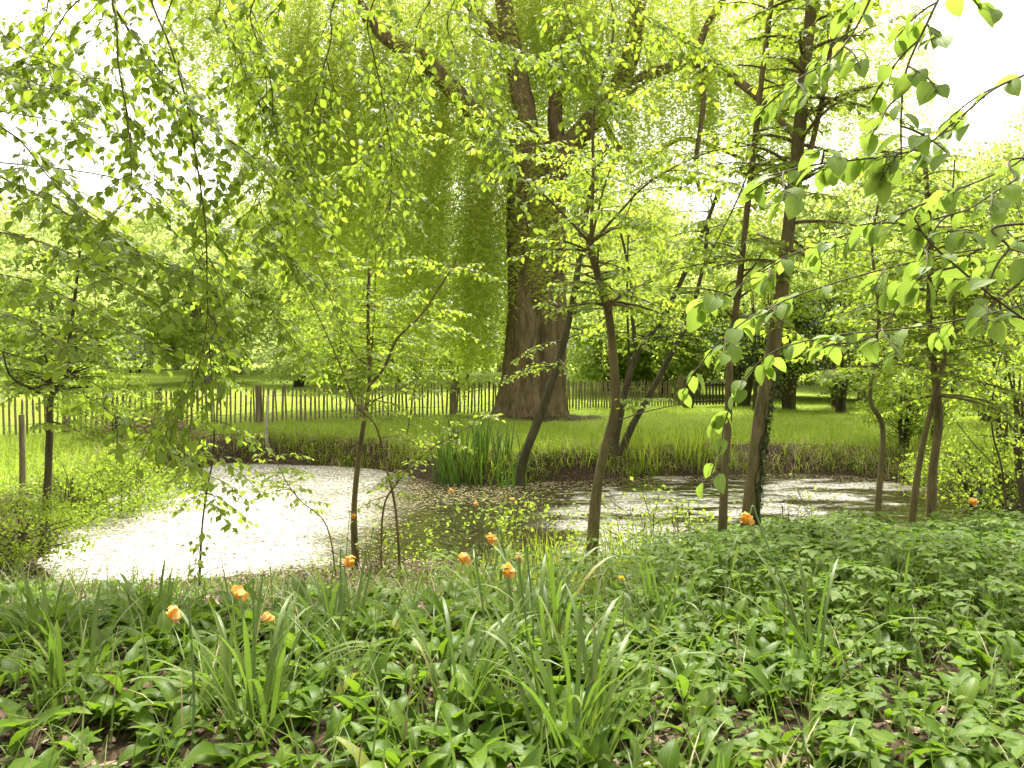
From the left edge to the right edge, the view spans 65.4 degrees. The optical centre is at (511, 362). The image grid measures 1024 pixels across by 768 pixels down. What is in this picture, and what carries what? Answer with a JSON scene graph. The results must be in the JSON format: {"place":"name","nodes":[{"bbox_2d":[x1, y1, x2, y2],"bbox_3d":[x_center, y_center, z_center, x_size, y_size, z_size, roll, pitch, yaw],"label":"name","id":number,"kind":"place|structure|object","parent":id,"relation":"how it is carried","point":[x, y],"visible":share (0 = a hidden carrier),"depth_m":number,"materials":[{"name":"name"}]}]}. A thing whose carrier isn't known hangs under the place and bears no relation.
{"place":"outdoors","nodes":[
{"label":"outdoors","id":0,"kind":"place"},
{"bbox_2d":[0,486,116,574],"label":"bank shrub","id":1,"kind":"object","parent":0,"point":[20,544],"visible":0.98,"depth_m":8.62,"materials":[{"name":"green plant"}]},
{"bbox_2d":[245,428,336,575],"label":"wiry sapling","id":2,"kind":"object","parent":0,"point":[277,486],"visible":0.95,"depth_m":8.39,"materials":[{"name":"green plant"}]},
{"bbox_2d":[274,253,507,571],"bbox_3d":[-1.201,0.447,8.611,2.559,3.785,1.620,0,0,21],"label":"pondside sapling","id":3,"kind":"object","parent":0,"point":[368,323],"visible":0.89,"depth_m":8.61,"materials":[{"name":"green plant"}]},
{"bbox_2d":[280,284,505,582],"bbox_3d":[-1.236,0.731,8.249,2.375,3.221,1.006,0,0,11],"label":"wiry sapling","id":4,"kind":"object","parent":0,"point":[398,476],"visible":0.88,"depth_m":8.19,"materials":[{"name":"green plant"}]},
{"bbox_2d":[0,497,1020,605],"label":"shore grass","id":5,"kind":"structure","parent":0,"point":[494,559],"depth_m":7.49,"materials":[{"name":"plant"}]},
{"bbox_2d":[0,399,1021,476],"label":"lawn grass","id":6,"kind":"structure","parent":0,"point":[784,412],"depth_m":22.99,"materials":[{"name":"plant"}]},
{"bbox_2d":[0,363,1023,767],"bbox_3d":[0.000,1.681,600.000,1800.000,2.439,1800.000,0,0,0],"label":"ground","id":7,"kind":"structure","parent":0,"point":[168,383],"depth_m":16.63,"materials":[{"name":"plant"}]},
{"bbox_2d":[18,414,25,501],"bbox_3d":[-6.393,1.341,10.400,0.088,1.332,0.074,0,0,0],"label":"wooden post","id":8,"kind":"object","parent":7,"relation":"on","point":[22,459],"visible":0.72,"depth_m":10.37,"materials":[{"name":"brown wood"}]},
{"bbox_2d":[0,185,130,369],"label":"tree","id":9,"kind":"object","parent":7,"relation":"on","point":[56,227],"visible":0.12,"depth_m":61.10,"materials":[{"name":"green plant"}]},
{"bbox_2d":[0,559,134,649],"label":"daffodil clump","id":10,"kind":"object","parent":7,"relation":"on","point":[27,594],"visible":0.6,"depth_m":3.69,"materials":[{"name":"green plant"}]},
{"bbox_2d":[0,580,148,716],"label":"daffodil clump","id":11,"kind":"object","parent":7,"relation":"on","point":[56,672],"visible":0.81,"depth_m":2.94,"materials":[{"name":"green plant"}]},
{"bbox_2d":[0,230,150,386],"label":"tree","id":12,"kind":"object","parent":7,"relation":"on","point":[10,265],"visible":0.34,"depth_m":42.74,"materials":[{"name":"green plant"}]},
{"bbox_2d":[1,453,151,530],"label":"bank shrub","id":13,"kind":"object","parent":7,"relation":"on","point":[91,480],"visible":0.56,"depth_m":11.29,"materials":[{"name":"green plant"}]},
{"bbox_2d":[0,246,160,554],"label":"tree","id":14,"kind":"object","parent":7,"relation":"on","point":[15,384],"visible":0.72,"depth_m":9.55,"materials":[{"name":"green plant"}]},
{"bbox_2d":[4,200,163,368],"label":"tree","id":15,"kind":"object","parent":7,"relation":"on","point":[95,212],"visible":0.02,"depth_m":67.46,"materials":[{"name":"green plant"}]},
{"bbox_2d":[45,362,193,447],"bbox_3d":[-8.350,0.936,17.110,2.834,1.940,2.991,0,0,-25],"label":"bank shrub","id":16,"kind":"object","parent":7,"relation":"on","point":[98,431],"visible":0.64,"depth_m":16.87,"materials":[{"name":"green plant"}]},
{"bbox_2d":[56,308,182,372],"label":"bush","id":17,"kind":"object","parent":7,"relation":"on","point":[142,360],"visible":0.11,"depth_m":59.63,"materials":[{"name":"green plant"}]},
{"bbox_2d":[53,443,201,525],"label":"bank shrub","id":18,"kind":"object","parent":7,"relation":"on","point":[151,494],"visible":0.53,"depth_m":12.11,"materials":[{"name":"green plant"}]},
{"bbox_2d":[70,409,211,440],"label":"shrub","id":19,"kind":"object","parent":7,"relation":"on","point":[153,423],"visible":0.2,"depth_m":18.47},
{"bbox_2d":[84,560,217,631],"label":"daffodil clump","id":20,"kind":"object","parent":7,"relation":"on","point":[135,612],"visible":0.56,"depth_m":3.87,"materials":[{"name":"green plant"}]},
{"bbox_2d":[80,184,259,369],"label":"tree","id":21,"kind":"object","parent":7,"relation":"on","point":[151,223],"visible":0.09,"depth_m":64.54,"materials":[{"name":"green plant"}]},
{"bbox_2d":[165,596,194,750],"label":"daffodil","id":22,"kind":"object","parent":7,"relation":"on","point":[175,614],"visible":1,"depth_m":2.61,"materials":[{"name":"orange plant"}]},
{"bbox_2d":[121,240,285,383],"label":"tree","id":23,"kind":"object","parent":7,"relation":"on","point":[189,336],"visible":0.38,"depth_m":45.82,"materials":[{"name":"green plant"}]},
{"bbox_2d":[163,220,272,585],"bbox_3d":[-2.752,0.393,7.395,0.934,3.559,1.157,0,0,-27],"label":"sapling","id":24,"kind":"object","parent":7,"relation":"on","point":[177,472],"visible":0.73,"depth_m":7.37,"materials":[{"name":"green plant"}]},
{"bbox_2d":[138,191,311,373],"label":"tree","id":25,"kind":"object","parent":7,"relation":"on","point":[160,239],"visible":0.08,"depth_m":56.36,"materials":[{"name":"green plant"}]},
{"bbox_2d":[231,577,255,705],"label":"daffodil","id":26,"kind":"object","parent":7,"relation":"on","point":[239,591],"visible":0.93,"depth_m":2.81,"materials":[{"name":"orange plant"}]},
{"bbox_2d":[122,570,392,742],"bbox_3d":[-0.898,1.022,2.788,0.859,0.619,0.613,0,0,-31],"label":"daffodil clump","id":27,"kind":"object","parent":7,"relation":"on","point":[271,687],"visible":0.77,"depth_m":2.77,"materials":[{"name":"green plant"}]},
{"bbox_2d":[227,304,354,386],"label":"bush","id":28,"kind":"object","parent":7,"relation":"on","point":[285,367],"visible":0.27,"depth_m":43.57,"materials":[{"name":"green plant"}]},
{"bbox_2d":[263,544,407,637],"bbox_3d":[-0.914,1.137,3.844,0.684,0.498,0.573,0,0,15],"label":"daffodil clump","id":29,"kind":"object","parent":7,"relation":"on","point":[344,591],"visible":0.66,"depth_m":3.95,"materials":[{"name":"green plant"}]},
{"bbox_2d":[275,300,407,392],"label":"bush","id":30,"kind":"object","parent":7,"relation":"on","point":[339,354],"visible":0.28,"depth_m":38.84,"materials":[{"name":"green plant"}]},
{"bbox_2d":[0,376,684,434],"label":"paling fence","id":31,"kind":"object","parent":7,"relation":"on","point":[258,400],"visible":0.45,"depth_m":22.53,"materials":[{"name":"brown wood"}]},
{"bbox_2d":[236,131,466,372],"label":"tree","id":32,"kind":"object","parent":7,"relation":"on","point":[279,267],"visible":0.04,"depth_m":51.16,"materials":[{"name":"green plant"}]},
{"bbox_2d":[0,0,742,492],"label":"hornbeam tree","id":33,"kind":"object","parent":7,"relation":"on","point":[132,254],"visible":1,"depth_m":5.36,"materials":[{"name":"green plant"}]},
{"bbox_2d":[308,510,444,577],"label":"shore shrub","id":34,"kind":"object","parent":7,"relation":"on","point":[385,551],"visible":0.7,"depth_m":8.60,"materials":[{"name":"green plant"}]},
{"bbox_2d":[330,292,471,388],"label":"bush","id":35,"kind":"object","parent":7,"relation":"on","point":[415,372],"visible":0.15,"depth_m":40.97,"materials":[{"name":"green plant"}]},
{"bbox_2d":[346,112,507,375],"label":"tree","id":36,"kind":"object","parent":7,"relation":"on","point":[452,215],"visible":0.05,"depth_m":55.51,"materials":[{"name":"green plant"}]},
{"bbox_2d":[389,307,505,384],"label":"bush","id":37,"kind":"object","parent":7,"relation":"on","point":[482,367],"visible":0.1,"depth_m":44.63,"materials":[{"name":"green plant"}]},
{"bbox_2d":[421,397,492,485],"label":"yellow flag iris","id":38,"kind":"object","parent":7,"relation":"on","point":[450,472],"visible":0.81,"depth_m":15.22,"materials":[{"name":"green plant"}]},
{"bbox_2d":[362,585,564,724],"bbox_3d":[-0.183,1.105,2.938,0.748,0.524,0.778,0,0,0],"label":"daffodil clump","id":39,"kind":"object","parent":7,"relation":"on","point":[487,671],"visible":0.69,"depth_m":2.99,"materials":[{"name":"green plant"}]},
{"bbox_2d":[403,492,541,568],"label":"shore shrub","id":40,"kind":"object","parent":7,"relation":"on","point":[472,522],"visible":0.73,"depth_m":8.82,"materials":[{"name":"green plant"}]},
{"bbox_2d":[430,534,527,598],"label":"daffodil clump","id":41,"kind":"object","parent":7,"relation":"on","point":[473,577],"visible":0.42,"depth_m":5.80,"materials":[{"name":"green plant"}]},
{"bbox_2d":[458,417,539,487],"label":"yellow flag iris","id":42,"kind":"object","parent":7,"relation":"on","point":[507,451],"visible":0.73,"depth_m":15.11,"materials":[{"name":"green plant"}]},
{"bbox_2d":[0,421,1013,540],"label":"bank weeds","id":43,"kind":"object","parent":7,"relation":"on","point":[71,463],"visible":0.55,"depth_m":16.12,"materials":[{"name":"green plant"}]},
{"bbox_2d":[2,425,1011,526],"bbox_3d":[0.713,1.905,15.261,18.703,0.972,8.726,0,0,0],"label":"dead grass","id":44,"kind":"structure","parent":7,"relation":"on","point":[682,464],"depth_m":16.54,"materials":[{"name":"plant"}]},
{"bbox_2d":[0,414,1022,528],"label":"bank grass","id":45,"kind":"structure","parent":7,"relation":"on","point":[297,429],"depth_m":16.80,"materials":[{"name":"plant"}]},
{"bbox_2d":[0,545,1023,767],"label":"wild garlic","id":46,"kind":"object","parent":7,"relation":"on","point":[596,749],"visible":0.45,"depth_m":3.15,"materials":[{"name":"green plant"}]},
{"bbox_2d":[0,514,1023,767],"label":"woodland grass","id":47,"kind":"structure","parent":7,"relation":"on","point":[416,708],"depth_m":3.15,"materials":[{"name":"green plant"}]},
{"bbox_2d":[0,546,1023,767],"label":"creeping weeds","id":48,"kind":"object","parent":7,"relation":"on","point":[619,756],"visible":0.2,"depth_m":3.03,"materials":[{"name":"green plant"}]},
{"bbox_2d":[0,527,1023,767],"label":"dead stems","id":49,"kind":"object","parent":7,"relation":"on","point":[182,702],"visible":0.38,"depth_m":3.12,"materials":[{"name":"brown plant"}]},
{"bbox_2d":[0,552,1023,767],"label":"broadleaf plants","id":50,"kind":"object","parent":7,"relation":"on","point":[670,754],"visible":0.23,"depth_m":2.96,"materials":[{"name":"green plant"}]},
{"bbox_2d":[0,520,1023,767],"bbox_3d":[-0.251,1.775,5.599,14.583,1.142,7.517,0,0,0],"label":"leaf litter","id":51,"kind":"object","parent":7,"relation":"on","point":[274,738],"visible":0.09,"depth_m":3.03,"materials":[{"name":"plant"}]},
{"bbox_2d":[445,530,614,657],"bbox_3d":[0.088,1.034,3.434,0.813,0.625,0.909,0,0,0],"label":"daffodil clump","id":52,"kind":"object","parent":7,"relation":"on","point":[554,605],"visible":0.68,"depth_m":3.58,"materials":[{"name":"green plant"}]},
{"bbox_2d":[484,492,585,571],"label":"shore shrub","id":53,"kind":"object","parent":7,"relation":"on","point":[522,515],"visible":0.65,"depth_m":8.78,"materials":[{"name":"green plant"}]},
{"bbox_2d":[155,0,944,416],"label":"weeping willow","id":54,"kind":"object","parent":7,"relation":"on","point":[529,280],"visible":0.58,"depth_m":23.66,"materials":[{"name":"green plant"}]},
{"bbox_2d":[496,517,622,587],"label":"sedge tuft","id":55,"kind":"object","parent":7,"relation":"on","point":[557,556],"visible":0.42,"depth_m":7.29,"materials":[{"name":"green plant"}]},
{"bbox_2d":[495,143,664,485],"bbox_3d":[1.250,-0.846,14.938,2.849,6.651,2.263,0,0,-14],"label":"leaning tree","id":56,"kind":"object","parent":7,"relation":"on","point":[556,365],"visible":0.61,"depth_m":14.89,"materials":[{"name":"green plant"}]},
{"bbox_2d":[493,136,690,376],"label":"tree","id":57,"kind":"object","parent":7,"relation":"on","point":[578,211],"visible":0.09,"depth_m":52.42,"materials":[{"name":"green plant"}]},
{"bbox_2d":[414,0,785,583],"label":"forked sapling","id":58,"kind":"object","parent":7,"relation":"on","point":[624,224],"visible":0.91,"depth_m":7.88,"materials":[{"name":"green plant"}]},
{"bbox_2d":[476,583,732,766],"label":"daffodil clump","id":59,"kind":"object","parent":7,"relation":"on","point":[596,699],"visible":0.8,"depth_m":2.70,"materials":[{"name":"green plant"}]},
{"bbox_2d":[566,308,651,390],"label":"bush","id":60,"kind":"object","parent":7,"relation":"on","point":[583,371],"visible":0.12,"depth_m":37.72,"materials":[{"name":"green plant"}]},
{"bbox_2d":[566,257,685,393],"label":"tree","id":61,"kind":"object","parent":7,"relation":"on","point":[593,372],"visible":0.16,"depth_m":36.58,"materials":[{"name":"green plant"}]},
{"bbox_2d":[579,501,672,573],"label":"sedge tuft","id":62,"kind":"object","parent":7,"relation":"on","point":[611,545],"visible":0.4,"depth_m":8.58,"materials":[{"name":"green plant"}]},
{"bbox_2d":[622,415,670,475],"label":"sedge tuft","id":63,"kind":"object","parent":7,"relation":"on","point":[634,454],"visible":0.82,"depth_m":16.40,"materials":[{"name":"green plant"}]},
{"bbox_2d":[566,196,733,380],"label":"tree","id":64,"kind":"object","parent":7,"relation":"on","point":[682,223],"visible":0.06,"depth_m":46.73,"materials":[{"name":"green plant"}]},
{"bbox_2d":[581,300,730,393],"bbox_3d":[7.247,-0.870,38.064,7.443,4.935,7.406,0,0,20],"label":"bush","id":65,"kind":"object","parent":7,"relation":"on","point":[640,369],"visible":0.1,"depth_m":37.28,"materials":[{"name":"green plant"}]},
{"bbox_2d":[593,186,729,464],"bbox_3d":[3.041,-0.801,16.080,2.940,5.755,2.518,0,0,0],"label":"twin stem tree","id":66,"kind":"object","parent":7,"relation":"on","point":[640,348],"visible":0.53,"depth_m":16.15,"materials":[{"name":"green plant"}]},
{"bbox_2d":[619,550,727,634],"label":"daffodil clump","id":67,"kind":"object","parent":7,"relation":"on","point":[647,582],"visible":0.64,"depth_m":4.00,"materials":[{"name":"green plant"}]},
{"bbox_2d":[618,223,752,461],"bbox_3d":[3.530,-0.503,16.458,2.939,5.143,1.925,0,0,0],"label":"slanting tree","id":68,"kind":"object","parent":7,"relation":"on","point":[630,429],"visible":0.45,"depth_m":16.36,"materials":[{"name":"green plant"}]},
{"bbox_2d":[639,488,731,555],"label":"shore shrub","id":69,"kind":"object","parent":7,"relation":"on","point":[685,516],"visible":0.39,"depth_m":8.23,"materials":[{"name":"green plant"}]},
{"bbox_2d":[667,417,711,473],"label":"sedge tuft","id":70,"kind":"object","parent":7,"relation":"on","point":[695,449],"visible":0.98,"depth_m":16.37,"materials":[{"name":"green plant"}]},
{"bbox_2d":[618,250,769,396],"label":"tree","id":71,"kind":"object","parent":7,"relation":"on","point":[686,363],"visible":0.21,"depth_m":34.44,"materials":[{"name":"green plant"}]},
{"bbox_2d":[683,378,734,407],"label":"wooden gate","id":72,"kind":"structure","parent":7,"relation":"on","point":[697,401],"depth_m":28.22,"materials":[{"name":"wood"}]},
{"bbox_2d":[396,509,1023,767],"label":"ground elder","id":73,"kind":"object","parent":7,"relation":"on","point":[875,540],"visible":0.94,"depth_m":4.15,"materials":[{"name":"green plant"}]},
{"bbox_2d":[667,533,765,599],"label":"daffodil clump","id":74,"kind":"object","parent":7,"relation":"on","point":[720,566],"visible":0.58,"depth_m":4.47,"materials":[{"name":"green plant"}]},
{"bbox_2d":[651,204,802,379],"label":"tree","id":75,"kind":"object","parent":7,"relation":"on","point":[731,219],"visible":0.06,"depth_m":49.19,"materials":[{"name":"green plant"}]},
{"bbox_2d":[699,311,765,406],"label":"evergreen shrub","id":76,"kind":"object","parent":7,"relation":"on","point":[741,367],"visible":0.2,"depth_m":28.68,"materials":[{"name":"green plant"}]},
{"bbox_2d":[630,0,849,541],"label":"thin bank tree","id":77,"kind":"object","parent":7,"relation":"on","point":[752,174],"visible":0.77,"depth_m":6.97,"materials":[{"name":"green plant"}]},
{"bbox_2d":[698,243,823,409],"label":"tree","id":78,"kind":"object","parent":7,"relation":"on","point":[755,390],"visible":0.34,"depth_m":25.78,"materials":[{"name":"green plant"}]},
{"bbox_2d":[675,249,849,397],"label":"tree","id":79,"kind":"object","parent":7,"relation":"on","point":[725,317],"visible":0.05,"depth_m":33.69,"materials":[{"name":"green plant"}]},
{"bbox_2d":[738,290,845,409],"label":"tree","id":80,"kind":"object","parent":7,"relation":"on","point":[788,400],"visible":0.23,"depth_m":26.71,"materials":[{"name":"green plant"}]},
{"bbox_2d":[736,184,860,384],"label":"tree","id":81,"kind":"object","parent":7,"relation":"on","point":[803,214],"visible":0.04,"depth_m":44.52,"materials":[{"name":"green plant"}]},
{"bbox_2d":[700,0,937,545],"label":"alder tree","id":82,"kind":"object","parent":7,"relation":"on","point":[805,44],"visible":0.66,"depth_m":6.75,"materials":[{"name":"green plant"}]},
{"bbox_2d":[752,365,780,538],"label":"ivy","id":83,"kind":"object","parent":82,"relation":"attached to","point":[767,437],"visible":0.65,"depth_m":6.74,"materials":[{"name":"green plant"}]},
{"bbox_2d":[714,539,939,689],"bbox_3d":[1.198,1.061,3.257,0.801,0.597,0.658,0,0,-21],"label":"daffodil clump","id":84,"kind":"object","parent":7,"relation":"on","point":[813,656],"visible":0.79,"depth_m":3.29,"materials":[{"name":"green plant"}]},
{"bbox_2d":[760,235,920,412],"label":"tree","id":85,"kind":"object","parent":7,"relation":"on","point":[843,394],"visible":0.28,"depth_m":24.84,"materials":[{"name":"green plant"}]},
{"bbox_2d":[798,301,891,406],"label":"evergreen shrub","id":86,"kind":"object","parent":7,"relation":"on","point":[852,360],"visible":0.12,"depth_m":27.64,"materials":[{"name":"green plant"}]},
{"bbox_2d":[678,0,1023,498],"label":"lime tree","id":87,"kind":"object","parent":7,"relation":"on","point":[977,320],"visible":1,"depth_m":2.10,"materials":[{"name":"green plant"}]},
{"bbox_2d":[786,218,944,400],"bbox_3d":[14.687,-2.162,33.047,8.089,7.664,7.992,0,0,0],"label":"tree","id":88,"kind":"object","parent":7,"relation":"on","point":[864,240],"visible":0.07,"depth_m":32.29,"materials":[{"name":"green plant"}]},
{"bbox_2d":[785,184,947,525],"bbox_3d":[3.380,0.078,7.663,1.305,3.860,2.041,0,0,39],"label":"crooked sapling","id":89,"kind":"object","parent":7,"relation":"on","point":[826,377],"visible":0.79,"depth_m":7.82,"materials":[{"name":"green plant"}]},
{"bbox_2d":[774,137,966,382],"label":"tree","id":90,"kind":"object","parent":7,"relation":"on","point":[848,202],"visible":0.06,"depth_m":41.42,"materials":[{"name":"green plant"}]},
{"bbox_2d":[850,542,949,631],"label":"daffodil clump","id":91,"kind":"object","parent":7,"relation":"on","point":[887,564],"visible":0.52,"depth_m":3.98,"materials":[{"name":"green plant"}]},
{"bbox_2d":[853,367,963,450],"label":"leafy shrub","id":92,"kind":"object","parent":7,"relation":"on","point":[909,429],"visible":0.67,"depth_m":16.39,"materials":[{"name":"green plant"}]},
{"bbox_2d":[809,220,1023,442],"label":"leafy shrub","id":93,"kind":"object","parent":7,"relation":"on","point":[949,389],"visible":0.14,"depth_m":18.23,"materials":[{"name":"green plant"}]},
{"bbox_2d":[829,130,1023,523],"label":"mossy tree","id":94,"kind":"object","parent":7,"relation":"on","point":[933,358],"visible":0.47,"depth_m":8.06,"materials":[{"name":"green plant"}]},
{"bbox_2d":[832,216,1023,400],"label":"tree","id":95,"kind":"object","parent":7,"relation":"on","point":[1009,285],"visible":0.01,"depth_m":29.22,"materials":[{"name":"green plant"}]},
{"bbox_2d":[839,139,1023,393],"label":"tree","id":96,"kind":"object","parent":7,"relation":"on","point":[914,200],"visible":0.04,"depth_m":37.36,"materials":[{"name":"green plant"}]},
{"bbox_2d":[845,160,1023,532],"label":"tree","id":97,"kind":"object","parent":7,"relation":"on","point":[918,333],"visible":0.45,"depth_m":7.98,"materials":[{"name":"green plant"}]},
{"bbox_2d":[857,146,1023,456],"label":"leafy shrub","id":98,"kind":"object","parent":7,"relation":"on","point":[991,341],"visible":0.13,"depth_m":15.11,"materials":[{"name":"green plant"}]},
{"bbox_2d":[892,419,1023,515],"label":"leafy shrub","id":99,"kind":"object","parent":7,"relation":"on","point":[924,471],"visible":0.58,"depth_m":12.69,"materials":[{"name":"green plant"}]},
{"bbox_2d":[894,106,1023,354],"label":"tree","id":100,"kind":"object","parent":7,"relation":"on","point":[1007,154],"visible":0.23,"depth_m":35.15,"materials":[{"name":"green plant"}]},
{"bbox_2d":[908,306,1023,518],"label":"leafy shrub","id":101,"kind":"object","parent":7,"relation":"on","point":[1017,451],"visible":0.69,"depth_m":11.19,"materials":[{"name":"green plant"}]},
{"bbox_2d":[927,328,1023,516],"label":"tree","id":102,"kind":"object","parent":7,"relation":"on","point":[1000,431],"visible":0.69,"depth_m":9.59,"materials":[{"name":"green plant"}]},
{"bbox_2d":[0,0,1023,362],"label":"sky","id":103,"kind":"structure","parent":0,"point":[979,55],"materials":[{"name":"white"}]},
{"bbox_2d":[38,463,1023,583],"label":"water","id":104,"kind":"structure","parent":0,"point":[851,490],"depth_m":12.00,"materials":[{"name":"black liquid"}]},
{"bbox_2d":[46,463,1023,583],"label":"floating leaf debris","id":105,"kind":"object","parent":104,"relation":"on","point":[413,505],"visible":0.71,"depth_m":12.97,"materials":[{"name":"plant"}]},
{"bbox_2d":[564,476,714,568],"bbox_3d":[1.431,1.743,8.676,1.721,1.094,1.595,0,0,-39],"label":"shore shrub","id":106,"kind":"object","parent":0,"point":[640,518],"visible":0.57,"depth_m":8.48,"materials":[{"name":"green plant"}]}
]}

